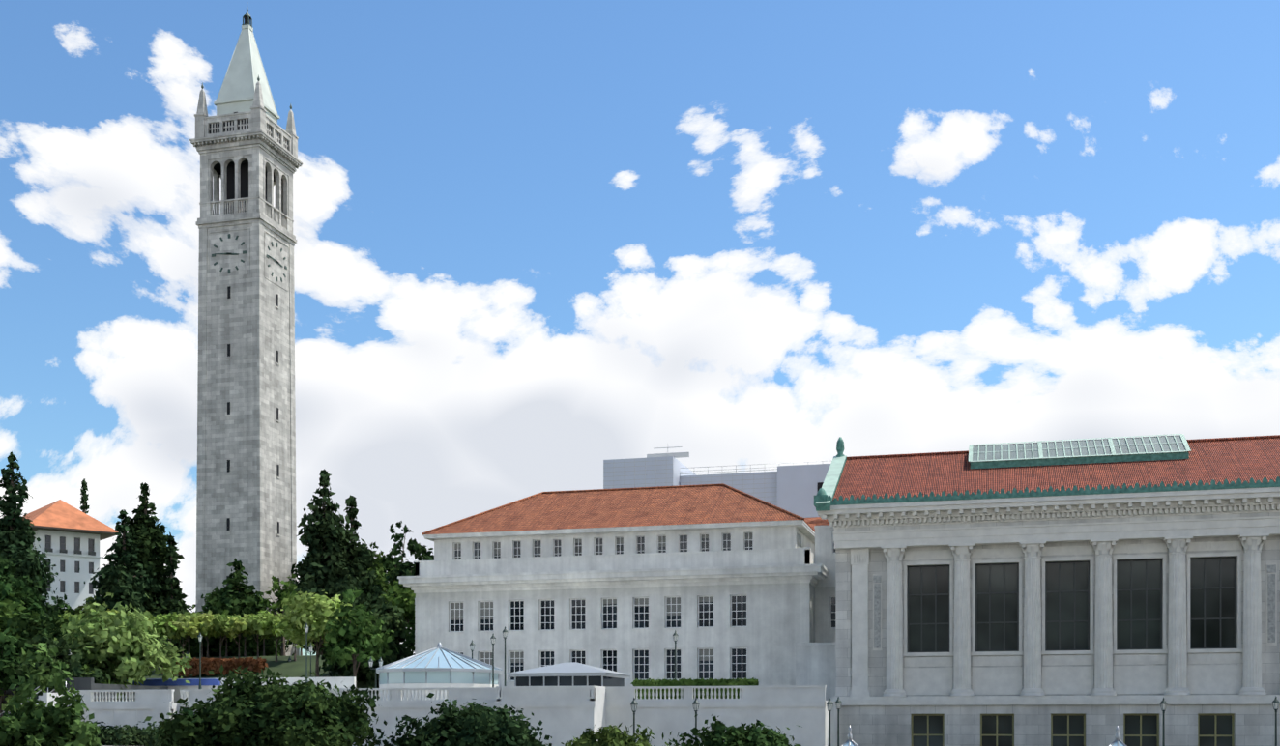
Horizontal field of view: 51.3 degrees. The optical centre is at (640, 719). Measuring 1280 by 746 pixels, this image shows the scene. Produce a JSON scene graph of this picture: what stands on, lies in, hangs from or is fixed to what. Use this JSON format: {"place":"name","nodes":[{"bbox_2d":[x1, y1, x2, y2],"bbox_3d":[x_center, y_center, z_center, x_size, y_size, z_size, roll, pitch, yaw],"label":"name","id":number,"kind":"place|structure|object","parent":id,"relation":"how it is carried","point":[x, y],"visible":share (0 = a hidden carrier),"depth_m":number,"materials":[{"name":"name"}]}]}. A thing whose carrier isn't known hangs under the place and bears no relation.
{"place":"outdoors","nodes":[
{"label":"outdoors","id":0,"kind":"place"},
{"bbox_2d":[101,655,378,745],"bbox_3d":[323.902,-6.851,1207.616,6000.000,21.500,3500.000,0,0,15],"label":"terrain","id":1,"kind":"structure","parent":0,"point":[285,667],"depth_m":144.23,"materials":[{"name":"green plant"}]},
{"bbox_2d":[0,626,40,717],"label":"tree","id":2,"kind":"object","parent":1,"relation":"on","point":[9,645],"visible":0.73,"depth_m":114.94,"materials":[{"name":"green plant"}]},
{"bbox_2d":[0,554,48,611],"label":"tree","id":3,"kind":"object","parent":1,"relation":"on","point":[7,569],"visible":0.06,"depth_m":176.31,"materials":[{"name":"green plant"}]},
{"bbox_2d":[0,580,49,617],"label":"tree","id":4,"kind":"object","parent":1,"relation":"on","point":[27,593],"visible":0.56,"depth_m":166.13,"materials":[{"name":"green plant"}]},
{"bbox_2d":[0,593,50,653],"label":"tree","id":5,"kind":"object","parent":1,"relation":"on","point":[8,607],"visible":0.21,"depth_m":136.19,"materials":[{"name":"green plant"}]},
{"bbox_2d":[0,451,58,620],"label":"tree","id":6,"kind":"object","parent":1,"relation":"on","point":[17,534],"visible":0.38,"depth_m":227.60,"materials":[{"name":"green plant"}]},
{"bbox_2d":[6,610,72,650],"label":"tree","id":7,"kind":"object","parent":1,"relation":"on","point":[31,627],"visible":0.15,"depth_m":131.51,"materials":[{"name":"green plant"}]},
{"bbox_2d":[13,634,87,696],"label":"tree","id":8,"kind":"object","parent":1,"relation":"on","point":[75,668],"visible":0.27,"depth_m":115.35,"materials":[{"name":"green plant"}]},
{"bbox_2d":[0,642,102,745],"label":"tree","id":9,"kind":"object","parent":1,"relation":"on","point":[30,723],"visible":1,"depth_m":42.53,"materials":[{"name":"green plant"}]},
{"bbox_2d":[49,594,75,630],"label":"tree","id":10,"kind":"object","parent":1,"relation":"on","point":[61,604],"visible":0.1,"depth_m":247.08,"materials":[{"name":"green plant"}]},
{"bbox_2d":[22,499,118,610],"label":"hall","id":11,"kind":"structure","parent":1,"relation":"on","point":[73,537],"depth_m":271.76,"materials":[{"name":"paint"}]},
{"bbox_2d":[55,614,87,628],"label":"plane tree","id":12,"kind":"object","parent":1,"relation":"on","point":[65,617],"depth_m":146.99,"materials":[{"name":"green plant"}]},
{"bbox_2d":[63,610,84,617],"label":"plane tree","id":13,"kind":"object","parent":1,"relation":"on","point":[67,614],"depth_m":156.04,"materials":[{"name":"green plant"}]},
{"bbox_2d":[79,478,89,513],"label":"tree","id":14,"kind":"object","parent":1,"relation":"on","point":[84,508],"visible":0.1,"depth_m":325.67,"materials":[{"name":"green plant"}]},
{"bbox_2d":[73,596,96,614],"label":"tree","id":15,"kind":"object","parent":1,"relation":"on","point":[76,612],"visible":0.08,"depth_m":236.60,"materials":[{"name":"green plant"}]},
{"bbox_2d":[105,608,132,618],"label":"plane tree","id":16,"kind":"object","parent":1,"relation":"on","point":[114,611],"depth_m":156.23,"materials":[{"name":"green plant"}]},
{"bbox_2d":[78,509,162,610],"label":"conifer","id":17,"kind":"object","parent":1,"relation":"on","point":[124,558],"visible":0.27,"depth_m":211.82,"materials":[{"name":"green plant"}]},
{"bbox_2d":[50,592,192,685],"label":"tree","id":18,"kind":"object","parent":1,"relation":"on","point":[130,643],"visible":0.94,"depth_m":121.57,"materials":[{"name":"green plant"}]},
{"bbox_2d":[94,722,153,745],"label":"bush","id":19,"kind":"object","parent":1,"relation":"on","point":[125,736],"visible":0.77,"depth_m":85.60,"materials":[{"name":"green plant"}]},
{"bbox_2d":[83,565,176,652],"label":"tree","id":20,"kind":"object","parent":1,"relation":"on","point":[119,589],"visible":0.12,"depth_m":171.66,"materials":[{"name":"green plant"}]},
{"bbox_2d":[89,482,195,645],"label":"conifer","id":21,"kind":"object","parent":1,"relation":"on","point":[149,538],"visible":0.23,"depth_m":217.39,"materials":[{"name":"green plant"}]},
{"bbox_2d":[117,721,179,745],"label":"tree","id":22,"kind":"object","parent":1,"relation":"on","point":[153,742],"visible":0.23,"depth_m":86.44,"materials":[{"name":"green plant"}]},
{"bbox_2d":[144,617,171,639],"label":"plane tree","id":23,"kind":"object","parent":1,"relation":"on","point":[149,627],"visible":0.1,"depth_m":147.06,"materials":[{"name":"green plant"}]},
{"bbox_2d":[150,611,177,644],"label":"plane tree","id":24,"kind":"object","parent":1,"relation":"on","point":[160,624],"visible":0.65,"depth_m":147.02,"materials":[{"name":"green plant"}]},
{"bbox_2d":[150,612,179,657],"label":"plane tree","id":25,"kind":"object","parent":1,"relation":"on","point":[153,618],"depth_m":156.34,"materials":[{"name":"green plant"}]},
{"bbox_2d":[154,534,188,657],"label":"conifer","id":26,"kind":"object","parent":1,"relation":"on","point":[176,596],"visible":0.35,"depth_m":216.98,"materials":[{"name":"green plant"}]},
{"bbox_2d":[163,613,200,658],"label":"plane tree","id":27,"kind":"object","parent":1,"relation":"on","point":[180,624],"visible":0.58,"depth_m":147.06,"materials":[{"name":"green plant"}]},
{"bbox_2d":[171,611,200,654],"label":"plane tree","id":28,"kind":"object","parent":1,"relation":"on","point":[186,614],"visible":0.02,"depth_m":156.53,"materials":[{"name":"green plant"}]},
{"bbox_2d":[181,614,222,658],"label":"plane tree","id":29,"kind":"object","parent":1,"relation":"on","point":[191,630],"visible":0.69,"depth_m":147.00,"materials":[{"name":"green plant"}]},
{"bbox_2d":[193,610,221,657],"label":"plane tree","id":30,"kind":"object","parent":1,"relation":"on","point":[207,616],"visible":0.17,"depth_m":156.98,"materials":[{"name":"green plant"}]},
{"bbox_2d":[161,656,268,677],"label":"copper hedge","id":31,"kind":"object","parent":1,"relation":"on","point":[258,664],"visible":0.62,"depth_m":142.64,"materials":[{"name":"plant"}]},
{"bbox_2d":[199,613,237,658],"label":"plane tree","id":32,"kind":"object","parent":1,"relation":"on","point":[220,625],"visible":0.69,"depth_m":147.02,"materials":[{"name":"green plant"}]},
{"bbox_2d":[213,610,240,656],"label":"plane tree","id":33,"kind":"object","parent":1,"relation":"on","point":[224,615],"visible":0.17,"depth_m":155.98,"materials":[{"name":"green plant"}]},
{"bbox_2d":[174,557,293,657],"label":"tree","id":34,"kind":"object","parent":1,"relation":"on","point":[236,596],"visible":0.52,"depth_m":161.24,"materials":[{"name":"green plant"}]},
{"bbox_2d":[220,616,256,659],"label":"plane tree","id":35,"kind":"object","parent":1,"relation":"on","point":[238,627],"visible":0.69,"depth_m":147.24,"materials":[{"name":"green plant"}]},
{"bbox_2d":[233,613,255,656],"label":"plane tree","id":36,"kind":"object","parent":1,"relation":"on","point":[246,616],"visible":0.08,"depth_m":157.22,"materials":[{"name":"green plant"}]},
{"bbox_2d":[189,8,302,656],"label":"clock tower","id":37,"kind":"structure","parent":1,"relation":"on","point":[244,143],"depth_m":194.87,"materials":[{"name":"stone"}]},
{"bbox_2d":[247,610,271,656],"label":"plane tree","id":38,"kind":"object","parent":1,"relation":"on","point":[264,614],"visible":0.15,"depth_m":156.55,"materials":[{"name":"green plant"}]},
{"bbox_2d":[240,612,281,659],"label":"plane tree","id":39,"kind":"object","parent":1,"relation":"on","point":[254,623],"visible":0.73,"depth_m":147.36,"materials":[{"name":"green plant"}]},
{"bbox_2d":[144,664,389,745],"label":"tree","id":40,"kind":"object","parent":1,"relation":"on","point":[245,711],"visible":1,"depth_m":73.71,"materials":[{"name":"green plant"}]},
{"bbox_2d":[258,611,290,662],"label":"plane tree","id":41,"kind":"object","parent":1,"relation":"on","point":[268,631],"visible":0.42,"depth_m":147.94,"materials":[{"name":"green plant"}]},
{"bbox_2d":[267,612,285,656],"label":"plane tree","id":42,"kind":"object","parent":1,"relation":"on","point":[280,619],"visible":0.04,"depth_m":157.33,"materials":[{"name":"green plant"}]},
{"bbox_2d":[259,574,298,656],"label":"tree","id":43,"kind":"object","parent":1,"relation":"on","point":[276,586],"visible":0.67,"depth_m":160.96,"materials":[{"name":"green plant"}]},
{"bbox_2d":[271,617,296,661],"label":"plane tree","id":44,"kind":"object","parent":1,"relation":"on","point":[278,633],"visible":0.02,"depth_m":147.47,"materials":[{"name":"green plant"}]},
{"bbox_2d":[271,585,352,677],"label":"tree","id":45,"kind":"object","parent":1,"relation":"on","point":[316,614],"visible":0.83,"depth_m":132.73,"materials":[{"name":"green plant"}]},
{"bbox_2d":[269,469,368,655],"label":"tree","id":46,"kind":"object","parent":1,"relation":"on","point":[323,567],"visible":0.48,"depth_m":192.32,"materials":[{"name":"green plant"}]},
{"bbox_2d":[341,494,378,605],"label":"redwood","id":47,"kind":"object","parent":1,"relation":"on","point":[360,558],"visible":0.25,"depth_m":197.15,"materials":[{"name":"green plant"}]},
{"bbox_2d":[321,586,399,688],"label":"tree","id":48,"kind":"object","parent":1,"relation":"on","point":[351,639],"visible":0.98,"depth_m":125.93,"materials":[{"name":"green plant"}]},
{"bbox_2d":[319,584,414,688],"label":"tree","id":49,"kind":"object","parent":1,"relation":"on","point":[390,616],"visible":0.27,"depth_m":136.70,"materials":[{"name":"green plant"}]},
{"bbox_2d":[366,551,399,598],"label":"tree","id":50,"kind":"object","parent":1,"relation":"on","point":[380,573],"visible":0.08,"depth_m":201.47,"materials":[{"name":"green plant"}]},
{"bbox_2d":[370,542,401,573],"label":"tree","id":51,"kind":"object","parent":1,"relation":"on","point":[388,560],"visible":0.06,"depth_m":223.88,"materials":[{"name":"green plant"}]},
{"bbox_2d":[380,521,413,595],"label":"tree","id":52,"kind":"object","parent":1,"relation":"on","point":[399,544],"visible":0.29,"depth_m":228.12,"materials":[{"name":"green plant"}]},
{"bbox_2d":[384,580,415,623],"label":"tree","id":53,"kind":"object","parent":1,"relation":"on","point":[404,599],"visible":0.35,"depth_m":147.12,"materials":[{"name":"green plant"}]},
{"bbox_2d":[383,538,434,598],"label":"tree","id":54,"kind":"object","parent":1,"relation":"on","point":[408,567],"visible":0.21,"depth_m":187.84,"materials":[{"name":"green plant"}]},
{"bbox_2d":[404,617,415,650],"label":"tree","id":55,"kind":"object","parent":1,"relation":"on","point":[410,639],"visible":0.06,"depth_m":132.99,"materials":[{"name":"green plant"}]},
{"bbox_2d":[0,676,837,745],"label":"retaining wall","id":56,"kind":"structure","parent":1,"relation":"on","point":[564,714],"depth_m":98.20,"materials":[{"name":"concrete"}]},
{"bbox_2d":[0,660,67,711],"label":"tree","id":57,"kind":"object","parent":56,"relation":"on","point":[4,707],"depth_m":115.62,"materials":[{"name":"green plant"}]},
{"bbox_2d":[82,666,114,684],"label":"shrub","id":58,"kind":"object","parent":56,"relation":"on","point":[98,675],"depth_m":116.30,"materials":[{"name":"green plant"}]},
{"bbox_2d":[81,664,135,701],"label":"tree","id":59,"kind":"object","parent":56,"relation":"on","point":[85,667],"depth_m":117.84,"materials":[{"name":"green plant"}]},
{"bbox_2d":[83,656,137,685],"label":"shrub","id":60,"kind":"object","parent":56,"relation":"on","point":[110,673],"visible":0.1,"depth_m":122.34,"materials":[{"name":"green plant"}]},
{"bbox_2d":[197,633,203,689],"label":"lamp post","id":61,"kind":"object","parent":56,"relation":"on","point":[199,637],"visible":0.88,"depth_m":126.37,"materials":[{"name":"grey metal"}]},
{"bbox_2d":[303,623,309,682],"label":"lamp post","id":62,"kind":"object","parent":56,"relation":"on","point":[305,627],"visible":0.85,"depth_m":116.70,"materials":[{"name":"grey metal"}]},
{"bbox_2d":[308,642,313,677],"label":"lamp post","id":63,"kind":"object","parent":56,"relation":"on","point":[310,647],"visible":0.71,"depth_m":126.64,"materials":[{"name":"grey metal"}]},
{"bbox_2d":[368,656,383,700],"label":"lamp post","id":64,"kind":"object","parent":56,"relation":"on","point":[370,661],"visible":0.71,"depth_m":110.88,"materials":[{"name":"grey metal"}]},
{"bbox_2d":[376,642,501,700],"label":"glass pavilion","id":65,"kind":"structure","parent":56,"relation":"on","point":[439,666],"depth_m":107.42,"materials":[{"name":"glass"}]},
{"bbox_2d":[469,640,474,659],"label":"lamp post","id":66,"kind":"object","parent":56,"relation":"on","point":[472,645],"visible":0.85,"depth_m":111.07,"materials":[{"name":"grey paint"}]},
{"bbox_2d":[490,634,495,687],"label":"lamp post","id":67,"kind":"object","parent":56,"relation":"on","point":[493,638],"visible":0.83,"depth_m":107.16,"materials":[{"name":"grey metal"}]},
{"bbox_2d":[502,626,507,686],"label":"lamp post","id":68,"kind":"object","parent":56,"relation":"on","point":[505,632],"visible":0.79,"depth_m":103.18,"materials":[{"name":"grey metal"}]},
{"bbox_2d":[508,662,630,687],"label":"hip roof pavilion","id":69,"kind":"structure","parent":56,"relation":"on","point":[574,674],"depth_m":103.51,"materials":[{"name":"metal"}]},
{"bbox_2d":[672,630,678,680],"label":"lamp post","id":70,"kind":"object","parent":56,"relation":"on","point":[675,635],"visible":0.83,"depth_m":105.54,"materials":[{"name":"grey metal"}]},
{"bbox_2d":[630,677,758,698],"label":"terrace hedge","id":71,"kind":"object","parent":56,"relation":"on","point":[738,682],"visible":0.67,"depth_m":100.50,"materials":[{"name":"green plant"}]},
{"bbox_2d":[374,693,552,745],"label":"bush","id":72,"kind":"object","parent":1,"relation":"on","point":[476,725],"visible":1,"depth_m":78.35,"materials":[{"name":"green plant"}]},
{"bbox_2d":[560,723,669,745],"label":"tree","id":73,"kind":"object","parent":1,"relation":"on","point":[614,736],"visible":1,"depth_m":71.22,"materials":[{"name":"green plant"}]},
{"bbox_2d":[397,483,835,700],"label":"building","id":74,"kind":"structure","parent":1,"relation":"on","point":[725,581],"depth_m":125.77,"materials":[{"name":"paint"}]},
{"bbox_2d":[630,698,638,740],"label":"lamp post","id":75,"kind":"object","parent":1,"relation":"on","point":[633,704],"visible":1,"depth_m":83.44,"materials":[{"name":"grey metal"}]},
{"bbox_2d":[692,698,699,742],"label":"lamp post","id":76,"kind":"object","parent":1,"relation":"on","point":[695,704],"visible":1,"depth_m":85.55,"materials":[{"name":"grey metal"}]},
{"bbox_2d":[603,446,830,518],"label":"building","id":77,"kind":"structure","parent":1,"relation":"on","point":[794,489],"depth_m":184.01,"materials":[{"name":"concrete"}]},
{"bbox_2d":[662,714,802,745],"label":"bush","id":78,"kind":"object","parent":1,"relation":"on","point":[717,735],"visible":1,"depth_m":74.53,"materials":[{"name":"green plant"}]},
{"bbox_2d":[826,698,833,745],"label":"lamp post","id":79,"kind":"object","parent":1,"relation":"on","point":[829,704],"visible":1,"depth_m":91.81,"materials":[{"name":"grey metal"}]},
{"bbox_2d":[835,697,842,745],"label":"lamp post","id":80,"kind":"object","parent":1,"relation":"on","point":[838,702],"visible":1,"depth_m":94.83,"materials":[{"name":"grey metal"}]},
{"bbox_2d":[841,726,858,745],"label":"roof finial","id":81,"kind":"object","parent":1,"relation":"on","point":[850,741],"visible":1,"depth_m":61.65,"materials":[{"name":"metal"}]},
{"bbox_2d":[814,434,1279,745],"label":"building","id":82,"kind":"structure","parent":1,"relation":"on","point":[1085,593],"depth_m":100.89,"materials":[{"name":"stone"}]},
{"bbox_2d":[1107,727,1126,745],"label":"roof finial","id":83,"kind":"object","parent":1,"relation":"on","point":[1117,741],"visible":1,"depth_m":61.98,"materials":[{"name":"metal"}]},
{"bbox_2d":[1160,698,1166,745],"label":"lamp post","id":84,"kind":"object","parent":1,"relation":"on","point":[1163,704],"visible":1,"depth_m":90.40,"materials":[{"name":"grey metal"}]},
{"bbox_2d":[1272,696,1279,745],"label":"lamp post","id":85,"kind":"object","parent":1,"relation":"on","point":[1275,703],"visible":1,"depth_m":88.58,"materials":[{"name":"grey metal"}]},
{"bbox_2d":[0,0,1279,655],"label":"sky","id":86,"kind":"structure","parent":0,"point":[539,244],"materials":[{"name":"blue"}]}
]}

